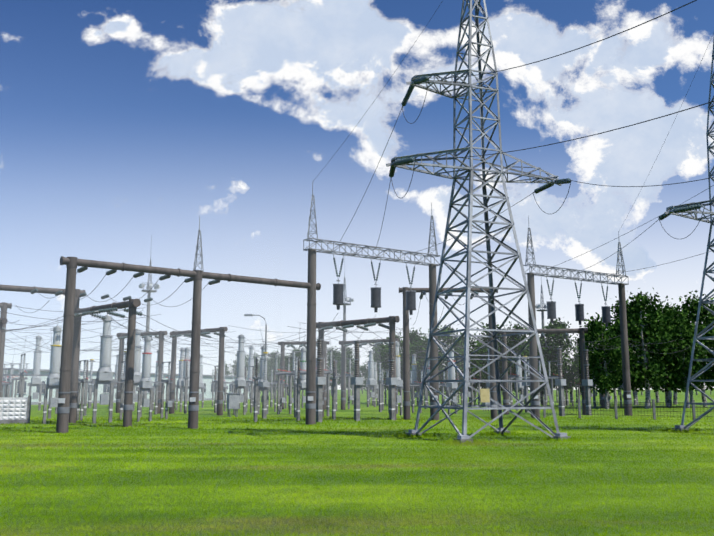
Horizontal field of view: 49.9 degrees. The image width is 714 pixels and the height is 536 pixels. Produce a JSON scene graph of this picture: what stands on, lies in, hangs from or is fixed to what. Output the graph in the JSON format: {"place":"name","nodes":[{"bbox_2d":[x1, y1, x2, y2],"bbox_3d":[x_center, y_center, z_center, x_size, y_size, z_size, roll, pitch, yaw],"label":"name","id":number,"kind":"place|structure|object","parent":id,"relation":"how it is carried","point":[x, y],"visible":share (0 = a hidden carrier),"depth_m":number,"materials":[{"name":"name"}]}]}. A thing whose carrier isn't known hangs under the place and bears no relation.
{"place":"outdoors","nodes":[
{"label":"outdoors","id":0,"kind":"place"},
{"bbox_2d":[3,368,259,404],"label":"control building","id":1,"kind":"structure","parent":0,"point":[207,383],"depth_m":117.49,"materials":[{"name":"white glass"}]},
{"bbox_2d":[0,1,282,407],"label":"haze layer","id":2,"kind":"object","parent":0,"point":[140,264],"depth_m":82.73,"materials":[{"name":"white"}]},
{"bbox_2d":[0,0,380,412],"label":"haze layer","id":3,"kind":"object","parent":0,"point":[186,252],"depth_m":64.20,"materials":[{"name":"white"}]},
{"bbox_2d":[0,0,463,418],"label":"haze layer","id":4,"kind":"object","parent":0,"point":[210,249],"depth_m":52.40,"materials":[{"name":"white"}]},
{"bbox_2d":[227,354,247,375],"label":"tree","id":5,"kind":"object","parent":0,"point":[234,367],"depth_m":256.22,"materials":[{"name":"green wood"}]},
{"bbox_2d":[327,346,348,395],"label":"transformer","id":6,"kind":"object","parent":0,"point":[338,357],"depth_m":252.64,"materials":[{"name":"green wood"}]},
{"bbox_2d":[337,346,359,387],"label":"transformer","id":7,"kind":"object","parent":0,"point":[352,360],"depth_m":261.88,"materials":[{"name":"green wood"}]},
{"bbox_2d":[0,0,713,389],"bbox_3d":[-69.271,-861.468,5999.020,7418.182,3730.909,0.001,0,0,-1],"label":"cloud","id":8,"kind":"structure","parent":0,"point":[322,34],"depth_m":6008.32,"materials":[{"name":"white"}]},
{"bbox_2d":[0,390,713,535],"bbox_3d":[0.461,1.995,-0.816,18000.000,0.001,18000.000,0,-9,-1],"label":"ground","id":9,"kind":"structure","parent":0,"point":[370,411],"depth_m":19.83,"materials":[{"name":"green plant"}]},
{"bbox_2d":[1,368,13,396],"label":"disconnector","id":10,"kind":"object","parent":9,"relation":"on","point":[5,382],"depth_m":66.82,"materials":[{"name":"metal"}]},
{"bbox_2d":[0,302,18,396],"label":"portal","id":11,"kind":"object","parent":9,"relation":"on","point":[4,309],"depth_m":58.34,"materials":[{"name":"concrete"}]},
{"bbox_2d":[0,396,31,423],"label":"precast fence","id":12,"kind":"object","parent":9,"relation":"on","point":[11,411],"depth_m":47.56,"materials":[{"name":"white paint"}]},
{"bbox_2d":[3,363,29,396],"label":"circuit breaker","id":13,"kind":"object","parent":9,"relation":"on","point":[16,379],"depth_m":82.17,"materials":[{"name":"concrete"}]},
{"bbox_2d":[0,318,50,359],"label":"power lines","id":14,"kind":"object","parent":9,"relation":"on","point":[1,324],"depth_m":55.70,"materials":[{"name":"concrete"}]},
{"bbox_2d":[3,353,58,413],"bbox_3d":[-28.356,9.808,64.801,6.862,5.071,2.119,5,-10,-31],"label":"disconnector","id":15,"kind":"object","parent":9,"relation":"on","point":[21,380],"depth_m":64.58,"materials":[{"name":"metal"}]},
{"bbox_2d":[27,335,43,410],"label":"current transformer","id":16,"kind":"object","parent":9,"relation":"on","point":[37,378],"depth_m":77.11,"materials":[{"name":"ceramic"}]},
{"bbox_2d":[0,284,84,348],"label":"bus gantry","id":17,"kind":"object","parent":9,"relation":"on","point":[30,289],"depth_m":49.64,"materials":[{"name":"concrete"}]},
{"bbox_2d":[48,389,52,418],"bbox_3d":[-22.174,8.837,55.574,0.382,4.106,0.382,6,-11,-33],"label":"post insulator","id":18,"kind":"object","parent":9,"relation":"on","point":[50,408],"depth_m":55.33,"materials":[{"name":"concrete"}]},
{"bbox_2d":[42,326,62,423],"bbox_3d":[-18.713,6.585,47.461,1.348,6.020,0.809,6,-11,-34],"label":"current transformer","id":19,"kind":"object","parent":9,"relation":"on","point":[53,379],"depth_m":47.26,"materials":[{"name":"ceramic"}]},
{"bbox_2d":[83,360,89,415],"bbox_3d":[-21.906,9.676,62.045,0.397,4.471,0.397,6,-11,-32],"label":"post insulator","id":20,"kind":"object","parent":9,"relation":"on","point":[85,398],"depth_m":61.90,"materials":[{"name":"concrete"}]},
{"bbox_2d":[88,359,93,407],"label":"surge arrester","id":21,"kind":"object","parent":9,"relation":"on","point":[90,393],"depth_m":87.34,"materials":[{"name":"ceramic"}]},
{"bbox_2d":[91,314,116,422],"bbox_3d":[-16.020,6.371,48.749,1.533,6.844,0.920,5,-10,-31],"label":"current transformer","id":22,"kind":"object","parent":9,"relation":"on","point":[106,336],"depth_m":48.54,"materials":[{"name":"ceramic"}]},
{"bbox_2d":[0,299,243,426],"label":"portal","id":23,"kind":"object","parent":9,"relation":"on","point":[131,305],"depth_m":45.03,"materials":[{"name":"concrete"}]},
{"bbox_2d":[76,360,172,420],"bbox_3d":[-16.348,8.586,53.869,6.627,4.069,2.047,5,-11,-31],"label":"disconnector","id":24,"kind":"object","parent":9,"relation":"on","point":[122,382],"depth_m":54.25,"materials":[{"name":"metal"}]},
{"bbox_2d":[50,331,214,413],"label":"portal","id":25,"kind":"object","parent":9,"relation":"on","point":[121,357],"depth_m":68.57,"materials":[{"name":"concrete"}]},
{"bbox_2d":[133,329,142,416],"bbox_3d":[-17.117,8.074,59.300,1.518,6.778,0.911,6,-11,-32],"label":"current transformer","id":26,"kind":"object","parent":9,"relation":"on","point":[137,370],"depth_m":59.15,"materials":[{"name":"concrete"}]},
{"bbox_2d":[136,336,154,421],"bbox_3d":[-14.061,7.353,51.124,1.265,5.648,0.759,7,-11,-36],"label":"current transformer","id":27,"kind":"object","parent":9,"relation":"on","point":[146,367],"depth_m":50.96,"materials":[{"name":"ceramic"}]},
{"bbox_2d":[139,235,159,404],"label":"floodlight mast","id":28,"kind":"object","parent":9,"relation":"on","point":[156,286],"depth_m":100.78,"materials":[{"name":"metal"}]},
{"bbox_2d":[154,366,159,413],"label":"post insulator","id":29,"kind":"object","parent":9,"relation":"on","point":[156,397],"depth_m":65.12,"materials":[{"name":"concrete"}]},
{"bbox_2d":[152,350,164,410],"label":"post insulator","id":30,"kind":"object","parent":9,"relation":"on","point":[155,383],"depth_m":76.80,"materials":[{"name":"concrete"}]},
{"bbox_2d":[175,348,184,409],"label":"current transformer","id":31,"kind":"object","parent":9,"relation":"on","point":[180,373],"depth_m":78.19,"materials":[{"name":"concrete"}]},
{"bbox_2d":[88,327,274,415],"bbox_3d":[-13.697,8.813,65.348,7.883,7.207,18.002,-8,-12,42],"label":"portal","id":32,"kind":"object","parent":9,"relation":"on","point":[221,334],"depth_m":63.97,"materials":[{"name":"concrete"}]},
{"bbox_2d":[179,348,189,411],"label":"current transformer","id":33,"kind":"object","parent":9,"relation":"on","point":[181,388],"depth_m":72.98,"materials":[{"name":"ceramic"}]},
{"bbox_2d":[183,360,189,413],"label":"post insulator","id":34,"kind":"object","parent":9,"relation":"on","point":[185,396],"depth_m":67.06,"materials":[{"name":"concrete"}]},
{"bbox_2d":[199,354,204,407],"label":"post insulator","id":35,"kind":"object","parent":9,"relation":"on","point":[201,386],"depth_m":87.54,"materials":[{"name":"ceramic"}]},
{"bbox_2d":[217,350,227,410],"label":"post insulator","id":36,"kind":"object","parent":9,"relation":"on","point":[225,392],"depth_m":74.17,"materials":[{"name":"ceramic"}]},
{"bbox_2d":[210,370,254,405],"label":"disconnector","id":37,"kind":"object","parent":9,"relation":"on","point":[217,380],"depth_m":97.32,"materials":[{"name":"metal"}]},
{"bbox_2d":[226,393,239,416],"bbox_3d":[-9.609,10.603,59.366,0.922,1.802,0.563,6,-11,-32],"label":"control cabinet","id":38,"kind":"object","parent":9,"relation":"on","point":[232,398],"depth_m":59.21,"materials":[{"name":"metal"}]},
{"bbox_2d":[232,334,247,414],"bbox_3d":[-9.777,8.906,64.354,1.362,6.713,0.817,6,-11,-33],"label":"current transformer","id":39,"kind":"object","parent":9,"relation":"on","point":[240,362],"depth_m":64.18,"materials":[{"name":"ceramic"}]},
{"bbox_2d":[214,366,284,412],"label":"disconnector","id":40,"kind":"object","parent":9,"relation":"on","point":[282,399],"depth_m":70.98,"materials":[{"name":"metal"}]},
{"bbox_2d":[247,346,254,407],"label":"current transformer","id":41,"kind":"object","parent":9,"relation":"on","point":[251,362],"depth_m":90.34,"materials":[{"name":"ceramic"}]},
{"bbox_2d":[244,314,266,351],"bbox_3d":[-8.575,8.071,64.507,2.000,8.410,0.280,-1,-9,8],"label":"yard lamp","id":42,"kind":"object","parent":9,"relation":"on","point":[265,330],"depth_m":64.78,"materials":[{"name":"metal"}]},
{"bbox_2d":[252,357,259,421],"bbox_3d":[-6.599,7.936,50.152,0.372,4.191,0.373,6,-11,-33],"label":"post insulator","id":43,"kind":"object","parent":9,"relation":"on","point":[256,378],"depth_m":50.05,"materials":[{"name":"concrete"}]},
{"bbox_2d":[258,345,269,413],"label":"current transformer","id":44,"kind":"object","parent":9,"relation":"on","point":[261,370],"depth_m":66.07,"materials":[{"name":"ceramic"}]},
{"bbox_2d":[260,352,270,418],"bbox_3d":[-6.691,8.505,55.693,0.808,4.798,0.789,5,-11,-31],"label":"surge arrester","id":45,"kind":"object","parent":9,"relation":"on","point":[265,385],"depth_m":55.52,"materials":[{"name":"ceramic"}]},
{"bbox_2d":[270,370,272,406],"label":"post insulator","id":46,"kind":"object","parent":9,"relation":"on","point":[271,400],"depth_m":91.61,"materials":[{"name":"concrete"}]},
{"bbox_2d":[267,359,285,398],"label":"transformer","id":47,"kind":"object","parent":9,"relation":"on","point":[271,368],"depth_m":167.50,"materials":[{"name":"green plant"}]},
{"bbox_2d":[258,373,303,408],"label":"disconnector","id":48,"kind":"object","parent":9,"relation":"on","point":[286,385],"depth_m":85.22,"materials":[{"name":"metal"}]},
{"bbox_2d":[284,363,299,397],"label":"circuit breaker","id":49,"kind":"object","parent":9,"relation":"on","point":[291,368],"depth_m":177.41,"materials":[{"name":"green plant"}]},
{"bbox_2d":[284,347,300,378],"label":"tree","id":50,"kind":"object","parent":9,"relation":"on","point":[291,355],"depth_m":264.26,"materials":[{"name":"green plant"}]},
{"bbox_2d":[293,363,297,417],"bbox_3d":[-4.584,9.193,57.611,0.376,4.039,0.376,7,-11,-36],"label":"post insulator","id":51,"kind":"object","parent":9,"relation":"on","point":[295,391],"depth_m":57.50,"materials":[{"name":"concrete"}]},
{"bbox_2d":[295,359,301,420],"bbox_3d":[-3.996,8.316,52.394,0.368,4.142,0.368,6,-11,-32],"label":"post insulator","id":52,"kind":"object","parent":9,"relation":"on","point":[298,378],"depth_m":52.26,"materials":[{"name":"concrete"}]},
{"bbox_2d":[269,341,329,409],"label":"portal","id":53,"kind":"object","parent":9,"relation":"on","point":[283,357],"depth_m":82.06,"materials":[{"name":"concrete"}]},
{"bbox_2d":[300,348,305,402],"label":"current transformer","id":54,"kind":"object","parent":9,"relation":"on","point":[303,368],"depth_m":67.35,"materials":[{"name":"ceramic"}]},
{"bbox_2d":[274,349,333,415],"bbox_3d":[-4.476,9.479,63.183,2.179,5.215,7.057,6,-11,-33],"label":"disconnector","id":55,"kind":"object","parent":9,"relation":"on","point":[327,372],"depth_m":65.00,"materials":[{"name":"concrete"}]},
{"bbox_2d":[286,357,352,409],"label":"disconnector","id":56,"kind":"object","parent":9,"relation":"on","point":[349,396],"depth_m":82.11,"materials":[{"name":"metal"}]},
{"bbox_2d":[316,339,325,421],"bbox_3d":[-2.439,7.291,49.813,0.600,5.360,0.600,6,-11,-34],"label":"coupling capacitor","id":57,"kind":"object","parent":9,"relation":"on","point":[320,381],"depth_m":49.62,"materials":[{"name":"concrete"}]},
{"bbox_2d":[330,359,337,419],"bbox_3d":[-1.624,8.542,54.054,0.375,4.214,0.375,7,-11,-37],"label":"post insulator","id":58,"kind":"object","parent":9,"relation":"on","point":[333,398],"depth_m":53.94,"materials":[{"name":"concrete"}]},
{"bbox_2d":[335,360,338,410],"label":"post insulator","id":59,"kind":"object","parent":9,"relation":"on","point":[336,376],"depth_m":75.41,"materials":[{"name":"concrete"}]},
{"bbox_2d":[246,316,447,419],"bbox_3d":[-0.131,7.377,56.388,8.122,7.244,18.002,-8,-12,42],"label":"portal","id":60,"kind":"object","parent":9,"relation":"on","point":[392,321],"depth_m":56.08,"materials":[{"name":"concrete"}]},
{"bbox_2d":[343,277,353,403],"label":"floodlight mast","id":61,"kind":"object","parent":9,"relation":"on","point":[348,299],"depth_m":116.65,"materials":[{"name":"metal"}]},
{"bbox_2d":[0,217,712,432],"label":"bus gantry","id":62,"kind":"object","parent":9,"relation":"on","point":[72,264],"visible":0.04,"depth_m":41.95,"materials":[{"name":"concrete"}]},
{"bbox_2d":[351,340,362,420],"bbox_3d":[-0.004,7.565,51.548,0.600,5.360,0.600,6,-11,-34],"label":"coupling capacitor","id":63,"kind":"object","parent":9,"relation":"on","point":[356,381],"depth_m":51.36,"materials":[{"name":"concrete"}]},
{"bbox_2d":[295,338,423,409],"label":"portal","id":64,"kind":"object","parent":9,"relation":"on","point":[344,344],"depth_m":80.51,"materials":[{"name":"concrete"}]},
{"bbox_2d":[353,343,387,393],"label":"birch tree","id":65,"kind":"object","parent":9,"relation":"on","point":[375,358],"depth_m":117.93,"materials":[{"name":"green plant"}]},
{"bbox_2d":[366,350,376,406],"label":"current transformer","id":66,"kind":"object","parent":9,"relation":"on","point":[370,378],"depth_m":92.35,"materials":[{"name":"ceramic"}]},
{"bbox_2d":[303,183,440,424],"bbox_3d":[0.735,2.508,51.231,11.000,15.250,2.667,6,-11,-35],"label":"line gantry","id":67,"kind":"object","parent":9,"relation":"on","point":[310,391],"depth_m":49.32,"materials":[{"name":"metal"}]},
{"bbox_2d":[371,362,378,405],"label":"current transformer","id":68,"kind":"object","parent":9,"relation":"on","point":[375,377],"depth_m":100.54,"materials":[{"name":"ceramic"}]},
{"bbox_2d":[377,362,382,411],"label":"post insulator","id":69,"kind":"object","parent":9,"relation":"on","point":[380,397],"depth_m":72.43,"materials":[{"name":"concrete"}]},
{"bbox_2d":[381,369,384,409],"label":"post insulator","id":70,"kind":"object","parent":9,"relation":"on","point":[382,391],"depth_m":78.84,"materials":[{"name":"concrete"}]},
{"bbox_2d":[373,332,402,391],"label":"birch tree","id":71,"kind":"object","parent":9,"relation":"on","point":[386,362],"depth_m":110.89,"materials":[{"name":"green plant"}]},
{"bbox_2d":[386,342,397,419],"bbox_3d":[2.432,7.840,53.282,0.600,5.360,0.600,6,-11,-34],"label":"coupling capacitor","id":72,"kind":"object","parent":9,"relation":"on","point":[391,381],"depth_m":53.10,"materials":[{"name":"concrete"}]},
{"bbox_2d":[395,341,402,414],"bbox_3d":[3.265,9.040,63.096,1.356,6.056,0.814,6,-11,-33],"label":"current transformer","id":73,"kind":"object","parent":9,"relation":"on","point":[398,386],"depth_m":62.94,"materials":[{"name":"ceramic"}]},
{"bbox_2d":[399,328,425,392],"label":"birch tree","id":74,"kind":"object","parent":9,"relation":"on","point":[412,335],"depth_m":103.10,"materials":[{"name":"green plant"}]},
{"bbox_2d":[410,354,418,406],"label":"current transformer","id":75,"kind":"object","parent":9,"relation":"on","point":[414,377],"depth_m":95.16,"materials":[{"name":"ceramic"}]},
{"bbox_2d":[386,370,446,413],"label":"disconnector","id":76,"kind":"object","parent":9,"relation":"on","point":[419,385],"depth_m":69.86,"materials":[{"name":"metal"}]},
{"bbox_2d":[401,334,444,395],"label":"birch tree","id":77,"kind":"object","parent":9,"relation":"on","point":[420,367],"depth_m":98.73,"materials":[{"name":"green plant"}]},
{"bbox_2d":[417,323,477,404],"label":"birch tree","id":78,"kind":"object","parent":9,"relation":"on","point":[447,342],"depth_m":94.22,"materials":[{"name":"green plant"}]},
{"bbox_2d":[399,287,498,419],"bbox_3d":[6.618,6.052,54.935,7.164,9.407,18.002,0,-9,-1],"label":"portal","id":79,"kind":"object","parent":9,"relation":"on","point":[406,382],"depth_m":54.73,"materials":[{"name":"concrete"}]},
{"bbox_2d":[422,366,480,408],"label":"disconnector","id":80,"kind":"object","parent":9,"relation":"on","point":[425,394],"depth_m":84.26,"materials":[{"name":"metal"}]},
{"bbox_2d":[446,349,457,413],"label":"current transformer","id":81,"kind":"object","parent":9,"relation":"on","point":[451,375],"depth_m":66.03,"materials":[{"name":"ceramic"}]},
{"bbox_2d":[445,333,478,393],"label":"birch tree","id":82,"kind":"object","parent":9,"relation":"on","point":[472,370],"depth_m":106.45,"materials":[{"name":"green plant"}]},
{"bbox_2d":[463,322,509,391],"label":"birch tree","id":83,"kind":"object","parent":9,"relation":"on","point":[483,363],"depth_m":99.55,"materials":[{"name":"green plant"}]},
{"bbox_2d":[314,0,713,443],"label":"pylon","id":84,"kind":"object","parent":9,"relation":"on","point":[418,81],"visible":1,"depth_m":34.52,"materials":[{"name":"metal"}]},
{"bbox_2d":[516,355,523,403],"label":"current transformer","id":85,"kind":"object","parent":9,"relation":"on","point":[520,387],"depth_m":82.29,"materials":[{"name":"ceramic"}]},
{"bbox_2d":[498,321,542,405],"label":"birch tree","id":86,"kind":"object","parent":9,"relation":"on","point":[525,351],"depth_m":97.31,"materials":[{"name":"green plant"}]},
{"bbox_2d":[522,356,529,412],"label":"surge arrester","id":87,"kind":"object","parent":9,"relation":"on","point":[525,385],"depth_m":70.36,"materials":[{"name":"ceramic"}]},
{"bbox_2d":[508,360,564,410],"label":"disconnector","id":88,"kind":"object","parent":9,"relation":"on","point":[528,376],"depth_m":77.11,"materials":[{"name":"metal"}]},
{"bbox_2d":[535,280,547,400],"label":"floodlight mast","id":89,"kind":"object","parent":9,"relation":"on","point":[542,310],"depth_m":126.08,"materials":[{"name":"metal"}]},
{"bbox_2d":[498,328,587,413],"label":"portal","id":90,"kind":"object","parent":9,"relation":"on","point":[580,331],"visible":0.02,"depth_m":65.03,"materials":[{"name":"concrete"}]},
{"bbox_2d":[380,427,706,444],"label":"rough grass","id":91,"kind":"structure","parent":9,"relation":"on","point":[495,433],"depth_m":33.33,"materials":[{"name":"green plant"}]},
{"bbox_2d":[529,337,565,404],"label":"birch tree","id":92,"kind":"object","parent":9,"relation":"on","point":[542,390],"depth_m":102.18,"materials":[{"name":"green plant"}]},
{"bbox_2d":[529,317,580,405],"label":"birch tree","id":93,"kind":"object","parent":9,"relation":"on","point":[569,375],"depth_m":95.28,"materials":[{"name":"green plant"}]},
{"bbox_2d":[555,348,565,415],"bbox_3d":[16.305,9.126,61.415,0.600,5.360,0.600,6,-11,-34],"label":"coupling capacitor","id":94,"kind":"object","parent":9,"relation":"on","point":[560,382],"depth_m":61.24,"materials":[{"name":"concrete"}]},
{"bbox_2d":[556,377,592,402],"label":"disconnector","id":95,"kind":"object","parent":9,"relation":"on","point":[570,395],"depth_m":121.23,"materials":[{"name":"metal"}]},
{"bbox_2d":[523,215,632,417],"bbox_3d":[17.071,4.073,61.120,11.603,15.250,2.662,6,-11,-33],"label":"line gantry","id":96,"kind":"object","parent":9,"relation":"on","point":[579,316],"visible":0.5,"depth_m":60.57,"materials":[{"name":"metal"}]},
{"bbox_2d":[568,333,599,394],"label":"birch tree","id":97,"kind":"object","parent":9,"relation":"on","point":[578,353],"visible":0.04,"depth_m":99.11,"materials":[{"name":"green plant"}]},
{"bbox_2d":[582,349,592,413],"bbox_3d":[18.961,9.400,63.148,0.600,5.360,0.600,6,-11,-34],"label":"coupling capacitor","id":98,"kind":"object","parent":9,"relation":"on","point":[587,382],"visible":0.98,"depth_m":62.98,"materials":[{"name":"concrete"}]},
{"bbox_2d":[570,374,611,405],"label":"disconnector","id":99,"kind":"object","parent":9,"relation":"on","point":[609,396],"visible":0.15,"depth_m":96.10,"materials":[{"name":"metal"}]},
{"bbox_2d":[570,312,637,408],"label":"birch tree","id":100,"kind":"object","parent":9,"relation":"on","point":[604,379],"visible":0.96,"depth_m":82.89,"materials":[{"name":"green plant"}]},
{"bbox_2d":[596,344,650,407],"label":"portal","id":101,"kind":"object","parent":9,"relation":"on","point":[602,400],"visible":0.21,"depth_m":86.99,"materials":[{"name":"concrete"}]},
{"bbox_2d":[600,317,652,404],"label":"birch tree","id":102,"kind":"object","parent":9,"relation":"on","point":[634,368],"visible":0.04,"depth_m":103.47,"materials":[{"name":"green plant"}]},
{"bbox_2d":[591,296,662,391],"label":"birch tree","id":103,"kind":"object","parent":9,"relation":"on","point":[636,384],"visible":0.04,"depth_m":88.76,"materials":[{"name":"green plant"}]},
{"bbox_2d":[543,399,713,419],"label":"wire fence","id":104,"kind":"object","parent":9,"relation":"on","point":[653,402],"visible":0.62,"depth_m":54.10,"materials":[{"name":"metal"}]},
{"bbox_2d":[551,33,713,430],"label":"pylon","id":105,"kind":"object","parent":9,"relation":"on","point":[688,208],"visible":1,"depth_m":38.91,"materials":[{"name":"metal"}]},
{"bbox_2d":[606,288,684,408],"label":"birch tree","id":106,"kind":"object","parent":9,"relation":"on","point":[653,333],"visible":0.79,"depth_m":85.49,"materials":[{"name":"green plant"}]},
{"bbox_2d":[637,299,687,406],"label":"birch tree","id":107,"kind":"object","parent":9,"relation":"on","point":[667,385],"visible":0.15,"depth_m":90.59,"materials":[{"name":"green plant"}]},
{"bbox_2d":[643,301,685,404],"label":"birch tree","id":108,"kind":"object","parent":9,"relation":"on","point":[675,393],"depth_m":106.46,"materials":[{"name":"green plant"}]},
{"bbox_2d":[657,305,713,407],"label":"birch tree","id":109,"kind":"object","parent":9,"relation":"on","point":[681,377],"visible":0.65,"depth_m":86.98,"materials":[{"name":"green plant"}]},
{"bbox_2d":[671,290,713,406],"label":"birch tree","id":110,"kind":"object","parent":9,"relation":"on","point":[692,309],"visible":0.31,"depth_m":94.05,"materials":[{"name":"green plant"}]},
{"bbox_2d":[691,307,713,390],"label":"birch tree","id":111,"kind":"object","parent":9,"relation":"on","point":[710,344],"visible":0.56,"depth_m":89.50,"materials":[{"name":"green plant"}]},
{"bbox_2d":[0,0,713,296],"label":"sky","id":112,"kind":"structure","parent":0,"point":[672,84],"materials":[{"name":"blue"}]},
{"bbox_2d":[359,365,367,393],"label":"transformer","id":113,"kind":"object","parent":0,"point":[364,371],"depth_m":316.42,"materials":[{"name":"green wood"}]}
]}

